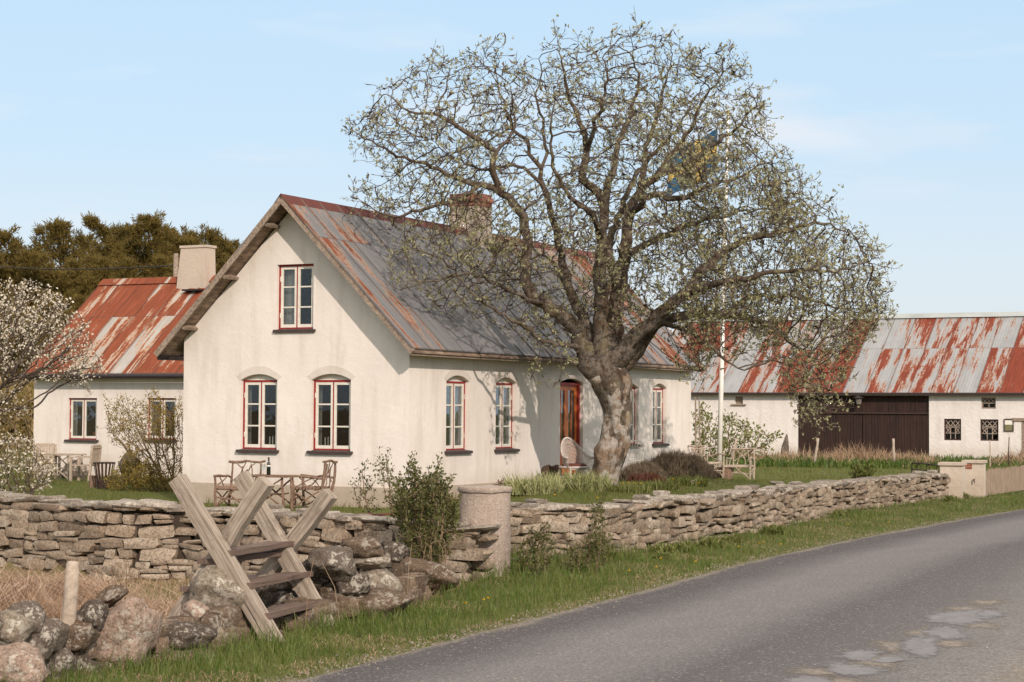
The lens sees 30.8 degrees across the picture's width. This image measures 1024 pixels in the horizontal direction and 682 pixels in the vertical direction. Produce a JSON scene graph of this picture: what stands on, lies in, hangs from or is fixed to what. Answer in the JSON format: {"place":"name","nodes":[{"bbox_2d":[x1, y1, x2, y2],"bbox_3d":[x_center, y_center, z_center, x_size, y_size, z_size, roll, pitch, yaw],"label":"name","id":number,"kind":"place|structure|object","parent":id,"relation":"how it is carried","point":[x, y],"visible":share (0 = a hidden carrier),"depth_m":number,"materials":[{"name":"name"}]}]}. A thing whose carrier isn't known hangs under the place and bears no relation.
{"place":"outdoors","nodes":[
{"label":"outdoors","id":0,"kind":"place"},
{"bbox_2d":[0,447,1023,681],"bbox_3d":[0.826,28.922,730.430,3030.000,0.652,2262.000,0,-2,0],"label":"ground","id":1,"kind":"structure","parent":0,"point":[10,565],"depth_m":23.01,"materials":[{"name":"green plant"}]},
{"bbox_2d":[0,264,17,355],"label":"pine tree","id":2,"kind":"object","parent":1,"relation":"on","point":[4,273],"visible":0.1,"depth_m":112.34,"materials":[{"name":"green plant"}]},
{"bbox_2d":[0,373,33,452],"bbox_3d":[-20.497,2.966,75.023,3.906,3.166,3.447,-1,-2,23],"label":"hedge thicket","id":3,"kind":"object","parent":1,"relation":"on","point":[26,416],"visible":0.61,"depth_m":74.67,"materials":[{"name":"brown plant"}]},
{"bbox_2d":[0,223,39,301],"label":"pine tree","id":4,"kind":"object","parent":1,"relation":"on","point":[9,252],"visible":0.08,"depth_m":119.28,"materials":[{"name":"green plant"}]},
{"bbox_2d":[0,641,47,681],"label":"boulder","id":5,"kind":"object","parent":1,"relation":"on","point":[27,659],"visible":0.98,"depth_m":12.31,"materials":[{"name":"stone"}]},
{"bbox_2d":[0,609,34,644],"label":"boulder","id":6,"kind":"object","parent":5,"relation":"on","point":[17,627],"visible":0.91,"depth_m":12.55,"materials":[{"name":"stone"}]},
{"bbox_2d":[0,425,58,494],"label":"blossom bush","id":7,"kind":"object","parent":1,"relation":"on","point":[12,454],"visible":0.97,"depth_m":30.79,"materials":[{"name":"white plant"}]},
{"bbox_2d":[0,248,58,356],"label":"pine tree","id":8,"kind":"object","parent":1,"relation":"on","point":[28,275],"visible":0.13,"depth_m":109.64,"materials":[{"name":"green plant"}]},
{"bbox_2d":[4,223,56,292],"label":"pine tree","id":9,"kind":"object","parent":1,"relation":"on","point":[39,230],"visible":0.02,"depth_m":126.26,"materials":[{"name":"green plant"}]},
{"bbox_2d":[4,291,60,381],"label":"pine tree","id":10,"kind":"object","parent":1,"relation":"on","point":[16,355],"visible":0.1,"depth_m":102.73,"materials":[{"name":"green plant"}]},
{"bbox_2d":[0,586,91,620],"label":"dry grass tussock","id":11,"kind":"object","parent":1,"relation":"on","point":[54,610],"visible":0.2,"depth_m":17.28,"materials":[{"name":"plant"}]},
{"bbox_2d":[23,291,68,380],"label":"pine tree","id":12,"kind":"object","parent":1,"relation":"on","point":[42,339],"visible":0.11,"depth_m":102.56,"materials":[{"name":"green plant"}]},
{"bbox_2d":[33,443,60,479],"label":"wooden armchair","id":13,"kind":"object","parent":1,"relation":"on","point":[43,447],"visible":0.41,"depth_m":49.16,"materials":[{"name":"brown wood"}]},
{"bbox_2d":[14,249,80,326],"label":"pine tree","id":14,"kind":"object","parent":1,"relation":"on","point":[55,278],"visible":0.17,"depth_m":107.70,"materials":[{"name":"green plant"}]},
{"bbox_2d":[0,277,107,425],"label":"blossom tree","id":15,"kind":"object","parent":1,"relation":"on","point":[15,330],"visible":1,"depth_m":40.29,"materials":[{"name":"white plant"}]},
{"bbox_2d":[45,647,76,678],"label":"boulder","id":16,"kind":"object","parent":1,"relation":"on","point":[64,655],"visible":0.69,"depth_m":12.93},
{"bbox_2d":[25,618,68,659],"bbox_3d":[-3.252,2.066,12.936,0.257,0.304,0.299,-1,-2,30],"label":"boulder","id":17,"kind":"object","parent":16,"relation":"on","point":[49,639],"visible":0.66,"depth_m":12.87,"materials":[{"name":"stone"}]},
{"bbox_2d":[8,600,46,632],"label":"boulder","id":18,"kind":"object","parent":17,"relation":"on","point":[34,610],"visible":0.58,"depth_m":12.85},
{"bbox_2d":[33,216,91,290],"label":"pine tree","id":19,"kind":"object","parent":1,"relation":"on","point":[62,231],"visible":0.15,"depth_m":118.08,"materials":[{"name":"green plant"}]},
{"bbox_2d":[38,453,86,480],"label":"rustic table","id":20,"kind":"object","parent":1,"relation":"on","point":[67,464],"visible":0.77,"depth_m":48.10,"materials":[{"name":"brown wood"}]},
{"bbox_2d":[49,253,92,334],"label":"pine tree","id":21,"kind":"object","parent":1,"relation":"on","point":[71,263],"visible":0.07,"depth_m":109.40,"materials":[{"name":"green plant"}]},
{"bbox_2d":[0,558,158,611],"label":"dry grass tussock","id":22,"kind":"object","parent":1,"relation":"on","point":[9,585],"visible":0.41,"depth_m":18.40,"materials":[{"name":"plant"}]},
{"bbox_2d":[54,253,112,324],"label":"pine tree","id":23,"kind":"object","parent":1,"relation":"on","point":[90,283],"visible":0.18,"depth_m":108.09,"materials":[{"name":"green plant"}]},
{"bbox_2d":[70,227,98,268],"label":"pine tree","id":24,"kind":"object","parent":1,"relation":"on","point":[81,239],"visible":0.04,"depth_m":130.47,"materials":[{"name":"green plant"}]},
{"bbox_2d":[68,445,101,481],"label":"wooden armchair","id":25,"kind":"object","parent":1,"relation":"on","point":[95,454],"visible":0.84,"depth_m":47.32,"materials":[{"name":"brown wood"}]},
{"bbox_2d":[30,565,172,608],"bbox_3d":[-4.485,2.555,19.481,2.292,0.486,1.946,1,-2,-14],"label":"dry grass tussock","id":26,"kind":"object","parent":1,"relation":"on","point":[101,585],"visible":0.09,"depth_m":19.52,"materials":[{"name":"plant"}]},
{"bbox_2d":[93,462,115,488],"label":"fire basket","id":27,"kind":"object","parent":1,"relation":"on","point":[101,484],"visible":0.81,"depth_m":42.75,"materials":[{"name":"metal"}]},
{"bbox_2d":[79,211,130,270],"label":"pine tree","id":28,"kind":"object","parent":1,"relation":"on","point":[91,222],"visible":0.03,"depth_m":121.81,"materials":[{"name":"green plant"}]},
{"bbox_2d":[78,221,143,275],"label":"pine tree","id":29,"kind":"object","parent":1,"relation":"on","point":[124,232],"visible":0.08,"depth_m":119.28,"materials":[{"name":"green plant"}]},
{"bbox_2d":[19,245,216,477],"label":"farmhouse wing","id":30,"kind":"structure","parent":1,"relation":"on","point":[133,323],"depth_m":52.15,"materials":[{"name":"paint"}]},
{"bbox_2d":[64,398,98,441],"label":"window","id":31,"kind":"structure","parent":30,"relation":"in","point":[73,437],"depth_m":51.80,"materials":[{"name":"red paint"}]},
{"bbox_2d":[144,398,177,441],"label":"window","id":32,"kind":"structure","parent":30,"relation":"in","point":[163,399],"depth_m":50.54,"materials":[{"name":"red paint"}]},
{"bbox_2d":[108,254,142,278],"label":"pine tree","id":33,"kind":"object","parent":1,"relation":"on","point":[128,262],"visible":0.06,"depth_m":107.59,"materials":[{"name":"green plant"}]},
{"bbox_2d":[97,597,162,666],"bbox_3d":[-2.869,2.197,13.807,0.530,0.630,0.513,0,-2,12],"label":"boulder","id":34,"kind":"object","parent":1,"relation":"on","point":[129,624],"visible":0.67,"depth_m":13.59,"materials":[{"name":"stone"}]},
{"bbox_2d":[94,585,128,607],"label":"boulder","id":35,"kind":"object","parent":34,"relation":"on","point":[111,596],"visible":0.86,"depth_m":13.77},
{"bbox_2d":[97,383,182,490],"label":"twiggy shrub","id":36,"kind":"object","parent":1,"relation":"on","point":[143,434],"visible":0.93,"depth_m":42.33,"materials":[{"name":"yellow plant"}]},
{"bbox_2d":[103,447,176,491],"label":"golden bush","id":37,"kind":"object","parent":1,"relation":"on","point":[138,482],"visible":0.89,"depth_m":41.74,"materials":[{"name":"green plant"}]},
{"bbox_2d":[109,209,175,277],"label":"pine tree","id":38,"kind":"object","parent":1,"relation":"on","point":[145,246],"visible":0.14,"depth_m":116.49,"materials":[{"name":"green plant"}]},
{"bbox_2d":[109,590,179,617],"bbox_3d":[-3.514,2.609,18.479,1.763,0.314,1.557,0,-2,16],"label":"dry grass tussock","id":39,"kind":"object","parent":1,"relation":"on","point":[166,608],"visible":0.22,"depth_m":18.46,"materials":[{"name":"plant"}]},
{"bbox_2d":[141,250,172,277],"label":"pine tree","id":40,"kind":"object","parent":1,"relation":"on","point":[158,260],"visible":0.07,"depth_m":108.50,"materials":[{"name":"green plant"}]},
{"bbox_2d":[150,213,180,271],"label":"pine tree","id":41,"kind":"object","parent":1,"relation":"on","point":[170,238],"visible":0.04,"depth_m":119.82,"materials":[{"name":"green plant"}]},
{"bbox_2d":[195,222,225,272],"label":"pine tree","id":42,"kind":"object","parent":1,"relation":"on","point":[210,236],"visible":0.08,"depth_m":150.73,"materials":[{"name":"green plant"}]},
{"bbox_2d":[215,233,241,273],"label":"pine tree","id":43,"kind":"object","parent":1,"relation":"on","point":[230,247],"visible":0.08,"depth_m":150.76,"materials":[{"name":"green plant"}]},
{"bbox_2d":[0,568,473,666],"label":"dry field grass","id":44,"kind":"structure","parent":1,"relation":"on","point":[169,585],"depth_m":21.68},
{"bbox_2d":[45,572,431,674],"bbox_3d":[-2.204,2.433,15.643,0.570,0.522,6.679,-1,-2,25],"label":"rubble","id":45,"kind":"object","parent":1,"relation":"on","point":[222,618],"visible":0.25,"depth_m":15.86,"materials":[{"name":"stone"}]},
{"bbox_2d":[61,561,78,625],"bbox_3d":[-3.165,1.856,13.304,0.136,0.565,0.110,0,-2,0],"label":"wooden stake","id":46,"kind":"object","parent":45,"relation":"on","point":[69,605],"visible":0.89,"depth_m":13.27,"materials":[{"name":"brown wood"}]},
{"bbox_2d":[67,617,100,652],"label":"boulder","id":47,"kind":"object","parent":45,"relation":"on","point":[82,636],"visible":0.84,"depth_m":13.23,"materials":[{"name":"stone"}]},
{"bbox_2d":[76,600,108,627],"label":"boulder","id":48,"kind":"object","parent":47,"relation":"on","point":[95,613],"visible":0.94,"depth_m":13.31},
{"bbox_2d":[165,621,217,649],"bbox_3d":[-2.581,2.308,14.474,0.491,0.275,0.458,-1,-2,31],"label":"boulder","id":49,"kind":"object","parent":45,"relation":"on","point":[186,632],"visible":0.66,"depth_m":14.31,"materials":[{"name":"stone"}]},
{"bbox_2d":[180,599,209,620],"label":"boulder","id":50,"kind":"object","parent":45,"relation":"on","point":[197,610],"visible":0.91,"depth_m":14.87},
{"bbox_2d":[189,564,246,607],"bbox_3d":[-2.410,2.085,15.415,0.543,0.458,0.466,0,-2,0],"label":"boulder","id":51,"kind":"object","parent":45,"relation":"on","point":[212,585],"visible":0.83,"depth_m":15.26,"materials":[{"name":"stone"}]},
{"bbox_2d":[318,581,332,596],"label":"boulder","id":52,"kind":"object","parent":45,"relation":"on","point":[327,587],"visible":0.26,"depth_m":16.86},
{"bbox_2d":[302,559,330,590],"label":"boulder","id":53,"kind":"object","parent":52,"relation":"on","point":[319,580],"visible":0.29,"depth_m":16.82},
{"bbox_2d":[361,567,402,590],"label":"boulder","id":54,"kind":"object","parent":45,"relation":"on","point":[383,577],"visible":0.55,"depth_m":17.35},
{"bbox_2d":[353,554,390,568],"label":"boulder","id":55,"kind":"object","parent":54,"relation":"on","point":[374,562],"visible":0.84,"depth_m":17.32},
{"bbox_2d":[340,535,384,557],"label":"boulder","id":56,"kind":"object","parent":55,"relation":"on","point":[365,546],"visible":0.93,"depth_m":17.31,"materials":[{"name":"stone"}]},
{"bbox_2d":[381,540,410,562],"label":"boulder","id":57,"kind":"object","parent":45,"relation":"on","point":[396,552],"visible":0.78,"depth_m":18.02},
{"bbox_2d":[213,460,265,506],"bbox_3d":[-5.072,2.684,34.553,0.757,0.945,0.735,0,-2,18],"label":"rustic chair","id":58,"kind":"object","parent":1,"relation":"on","point":[230,487],"visible":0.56,"depth_m":34.52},
{"bbox_2d":[0,491,501,589],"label":"dry stone wall","id":59,"kind":"structure","parent":1,"relation":"on","point":[143,535],"depth_m":22.45,"materials":[{"name":"stone"}]},
{"bbox_2d":[167,471,337,641],"bbox_3d":[-2.210,1.881,16.053,1.351,1.485,1.483,0,-2,21],"label":"wooden stile","id":60,"kind":"object","parent":1,"relation":"on","point":[278,549],"visible":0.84,"depth_m":15.63,"materials":[{"name":"grey wood"}]},
{"bbox_2d":[253,474,295,509],"bbox_3d":[-4.497,2.828,34.669,0.904,0.667,0.540,0,-2,21],"label":"rustic table","id":61,"kind":"object","parent":1,"relation":"on","point":[281,488],"visible":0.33,"depth_m":34.41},
{"bbox_2d":[288,459,337,510],"bbox_3d":[-3.650,2.647,34.114,0.732,0.960,0.716,0,-2,14],"label":"rustic chair","id":62,"kind":"object","parent":1,"relation":"on","point":[323,478],"visible":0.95,"depth_m":33.90,"materials":[{"name":"wood"}]},
{"bbox_2d":[348,458,380,512],"bbox_3d":[-1.688,1.855,22.104,0.378,0.918,0.582,2,-3,-40],"label":"sapling","id":63,"kind":"object","parent":1,"relation":"on","point":[363,491],"visible":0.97,"depth_m":22.14,"materials":[{"name":"green plant"}]},
{"bbox_2d":[346,588,415,618],"bbox_3d":[-1.317,2.452,17.091,0.868,0.365,0.685,0,-2,0],"label":"boulder","id":64,"kind":"object","parent":1,"relation":"on","point":[373,598],"visible":0.41,"depth_m":16.86,"materials":[{"name":"stone"}]},
{"bbox_2d":[331,573,372,595],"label":"boulder","id":65,"kind":"object","parent":64,"relation":"on","point":[357,584],"visible":0.82,"depth_m":16.74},
{"bbox_2d":[308,545,356,582],"bbox_3d":[-1.612,2.014,16.700,0.360,0.344,0.452,-2,-3,42],"label":"boulder","id":66,"kind":"object","parent":65,"relation":"on","point":[338,561],"visible":0.99,"depth_m":16.60,"materials":[{"name":"stone"}]},
{"bbox_2d":[370,446,401,512],"bbox_3d":[-1.484,1.767,21.935,0.391,1.057,0.433,1,-2,-21],"label":"sapling","id":67,"kind":"object","parent":1,"relation":"on","point":[386,470],"visible":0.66,"depth_m":21.96,"materials":[{"name":"green plant"}]},
{"bbox_2d":[377,450,465,563],"bbox_3d":[-0.973,1.867,19.930,0.890,1.388,1.126,1,-2,-24],"label":"evergreen shrub","id":68,"kind":"object","parent":1,"relation":"on","point":[407,502],"visible":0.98,"depth_m":19.77,"materials":[{"name":"green plant"}]},
{"bbox_2d":[391,557,459,590],"bbox_3d":[-0.896,2.403,19.149,0.735,0.377,0.633,0,-2,0],"label":"boulder","id":69,"kind":"object","parent":1,"relation":"on","point":[439,573],"visible":0.67,"depth_m":18.97,"materials":[{"name":"stone"}]},
{"bbox_2d":[154,193,703,508],"bbox_3d":[-1.160,0.293,42.714,6.403,7.370,15.024,-1,-2,27],"label":"farmhouse","id":70,"kind":"object","parent":1,"relation":"on","point":[303,328],"visible":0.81,"depth_m":37.02,"materials":[{"name":"paint"}]},
{"bbox_2d":[235,374,278,452],"bbox_3d":[-4.944,1.435,36.878,0.991,1.550,0.410,-1,-2,27],"label":"window","id":71,"kind":"structure","parent":70,"relation":"in","point":[261,380],"depth_m":36.87,"materials":[{"name":"red paint"}]},
{"bbox_2d":[273,264,315,332],"bbox_3d":[-4.206,-0.835,36.552,0.972,1.341,0.298,-1,-2,27],"label":"window","id":72,"kind":"structure","parent":70,"relation":"in","point":[290,306],"depth_m":36.64,"materials":[{"name":"red paint"}]},
{"bbox_2d":[306,374,352,454],"bbox_3d":[-3.443,1.416,36.111,1.022,1.550,0.410,-1,-2,27],"label":"window","id":73,"kind":"structure","parent":70,"relation":"in","point":[334,380],"depth_m":36.10,"materials":[{"name":"red paint"}]},
{"bbox_2d":[444,376,472,453],"bbox_3d":[-1.201,1.461,36.965,0.410,1.550,1.056,-1,-2,27],"label":"window","id":74,"kind":"structure","parent":70,"relation":"in","point":[455,386],"depth_m":37.03,"materials":[{"name":"red paint"}]},
{"bbox_2d":[494,378,519,451],"bbox_3d":[-0.179,1.535,38.794,0.260,1.550,1.048,-1,-2,27],"label":"window","id":75,"kind":"structure","parent":70,"relation":"in","point":[503,386],"depth_m":38.92,"materials":[{"name":"red paint"}]},
{"bbox_2d":[560,385,576,474],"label":"door","id":76,"kind":"structure","parent":70,"relation":"in","point":[568,394],"depth_m":41.84,"materials":[{"name":"brown wood"}]},
{"bbox_2d":[652,384,669,445],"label":"window","id":77,"kind":"structure","parent":70,"relation":"in","point":[657,389],"depth_m":46.38,"materials":[{"name":"red paint"}]},
{"bbox_2d":[457,485,511,576],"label":"stone pillar","id":78,"kind":"structure","parent":1,"relation":"on","point":[485,505],"depth_m":20.72,"materials":[{"name":"stone"}]},
{"bbox_2d":[0,453,1023,522],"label":"lawn grass","id":79,"kind":"structure","parent":1,"relation":"on","point":[736,480],"depth_m":40.91,"materials":[{"name":"plant"}]},
{"bbox_2d":[508,522,557,577],"bbox_3d":[0.208,2.333,20.827,0.597,0.667,0.651,0,-2,0],"label":"dark shrub","id":80,"kind":"object","parent":1,"relation":"on","point":[535,561],"visible":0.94,"depth_m":20.79,"materials":[{"name":"green plant"}]},
{"bbox_2d":[496,470,573,494],"bbox_3d":[0.392,2.683,35.583,1.665,0.496,1.624,-1,-3,38],"label":"lily clump","id":81,"kind":"object","parent":1,"relation":"on","point":[527,486],"visible":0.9,"depth_m":35.32,"materials":[{"name":"plant"}]},
{"bbox_2d":[559,437,593,474],"bbox_3d":[1.283,2.500,38.517,0.708,1.026,0.650,2,-3,-33],"label":"wicker chair","id":82,"kind":"object","parent":1,"relation":"on","point":[577,466],"visible":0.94,"depth_m":38.60,"materials":[{"name":"white wicker"}]},
{"bbox_2d":[558,488,613,573],"bbox_3d":[0.931,2.266,21.757,0.596,1.124,0.667,-1,-2,30],"label":"climbing shrub","id":83,"kind":"object","parent":1,"relation":"on","point":[596,543],"visible":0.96,"depth_m":21.70,"materials":[{"name":"green plant"}]},
{"bbox_2d":[556,468,623,491],"bbox_3d":[1.420,2.708,36.359,1.911,0.490,1.406,0,-2,0],"label":"lily clump","id":84,"kind":"object","parent":1,"relation":"on","point":[595,482],"visible":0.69,"depth_m":36.12,"materials":[{"name":"plant"}]},
{"bbox_2d":[340,5,902,486],"bbox_3d":[2.124,-1.773,37.614,11.424,10.022,7.023,0,-2,0],"label":"old tree","id":85,"kind":"object","parent":1,"relation":"on","point":[608,353],"visible":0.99,"depth_m":37.12,"materials":[{"name":"brown plant"}]},
{"bbox_2d":[607,480,652,493],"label":"flower clump","id":86,"kind":"object","parent":1,"relation":"on","point":[633,488],"visible":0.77,"depth_m":35.91,"materials":[{"name":"green plant"}]},
{"bbox_2d":[619,458,667,481],"bbox_3d":[2.804,2.755,39.932,1.249,0.557,1.111,0,-2,0],"label":"lavender mound","id":87,"kind":"object","parent":1,"relation":"on","point":[647,466],"visible":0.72,"depth_m":39.73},
{"bbox_2d":[635,478,682,491],"bbox_3d":[2.939,2.845,37.105,1.175,0.290,0.982,-1,-2,23],"label":"flower clump","id":88,"kind":"object","parent":1,"relation":"on","point":[666,485],"visible":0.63,"depth_m":36.95,"materials":[{"name":"green plant"}]},
{"bbox_2d":[645,447,713,478],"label":"lavender mound","id":89,"kind":"object","parent":1,"relation":"on","point":[678,463],"visible":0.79,"depth_m":42.08,"materials":[{"name":"plant"}]},
{"bbox_2d":[663,474,708,486],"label":"flower clump","id":90,"kind":"object","parent":1,"relation":"on","point":[687,482],"visible":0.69,"depth_m":38.25,"materials":[{"name":"green plant"}]},
{"bbox_2d":[717,110,728,464],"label":"flag pole","id":91,"kind":"object","parent":1,"relation":"on","point":[720,413],"visible":0.37,"depth_m":50.93,"materials":[{"name":"white paint"}]},
{"bbox_2d":[667,129,716,195],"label":"flag","id":92,"kind":"object","parent":91,"relation":"hanging from","point":[713,132],"visible":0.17,"depth_m":51.15,"materials":[{"name":"blue fabric"}]},
{"bbox_2d":[510,470,950,559],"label":"dry stone wall","id":93,"kind":"structure","parent":1,"relation":"on","point":[658,516],"depth_m":26.99,"materials":[{"name":"stone"}]},
{"bbox_2d":[691,402,783,458],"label":"flowering shrub","id":94,"kind":"object","parent":1,"relation":"on","point":[730,435],"visible":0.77,"depth_m":66.74,"materials":[{"name":"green plant"}]},
{"bbox_2d":[726,448,756,479],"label":"rustic chair","id":95,"kind":"object","parent":1,"relation":"on","point":[749,466],"visible":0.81,"depth_m":50.20,"materials":[{"name":"brown wood"}]},
{"bbox_2d":[674,311,1023,458],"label":"barn","id":96,"kind":"structure","parent":1,"relation":"on","point":[943,384],"depth_m":77.68,"materials":[{"name":"paint"}]},
{"bbox_2d":[799,413,861,456],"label":"barn door","id":97,"kind":"structure","parent":96,"relation":"in","point":[850,425],"depth_m":77.75,"materials":[{"name":"wood"}]},
{"bbox_2d":[863,414,928,456],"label":"barn door","id":98,"kind":"structure","parent":96,"relation":"in","point":[910,432],"depth_m":76.49,"materials":[{"name":"wood"}]},
{"bbox_2d":[846,460,877,478],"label":"garden bush","id":99,"kind":"object","parent":1,"relation":"on","point":[860,471],"visible":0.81,"depth_m":37.33,"materials":[{"name":"green plant"}]},
{"bbox_2d":[703,450,1023,468],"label":"grass","id":100,"kind":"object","parent":1,"relation":"on","point":[804,462],"visible":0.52,"depth_m":62.42,"materials":[{"name":"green plant"}]},
{"bbox_2d":[938,462,966,497],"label":"gate post","id":101,"kind":"object","parent":1,"relation":"on","point":[955,471],"visible":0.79,"depth_m":40.34,"materials":[{"name":"concrete"}]},
{"bbox_2d":[962,460,986,497],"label":"gate post","id":102,"kind":"object","parent":1,"relation":"on","point":[975,477],"visible":0.78,"depth_m":41.77,"materials":[{"name":"paint"}]},
{"bbox_2d":[986,465,1023,495],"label":"stick fence","id":103,"kind":"object","parent":1,"relation":"on","point":[999,480],"visible":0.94,"depth_m":43.80,"materials":[{"name":"brown wood"}]},
{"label":"boulder","id":104,"kind":"object","parent":1,"relation":"on","visible":0},
{"bbox_2d":[260,587,297,607],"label":"boulder","id":105,"kind":"object","parent":104,"relation":"on","point":[268,598],"visible":0.34,"depth_m":16.40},
{"bbox_2d":[0,0,1023,332],"label":"sky","id":106,"kind":"structure","parent":0,"point":[198,112],"materials":[{"name":"blue"}]},
{"bbox_2d":[298,509,1023,681],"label":"road","id":107,"kind":"structure","parent":0,"point":[840,619],"depth_m":16.11,"materials":[{"name":"asphalt"}]},
{"bbox_2d":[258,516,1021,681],"bbox_3d":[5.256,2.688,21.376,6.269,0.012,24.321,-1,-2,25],"label":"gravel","id":108,"kind":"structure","parent":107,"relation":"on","point":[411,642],"depth_m":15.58,"materials":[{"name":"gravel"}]},
{"bbox_2d":[730,439,1023,467],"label":"tall dry grass","id":109,"kind":"structure","parent":0,"point":[839,454],"depth_m":65.92,"materials":[{"name":"plant"}]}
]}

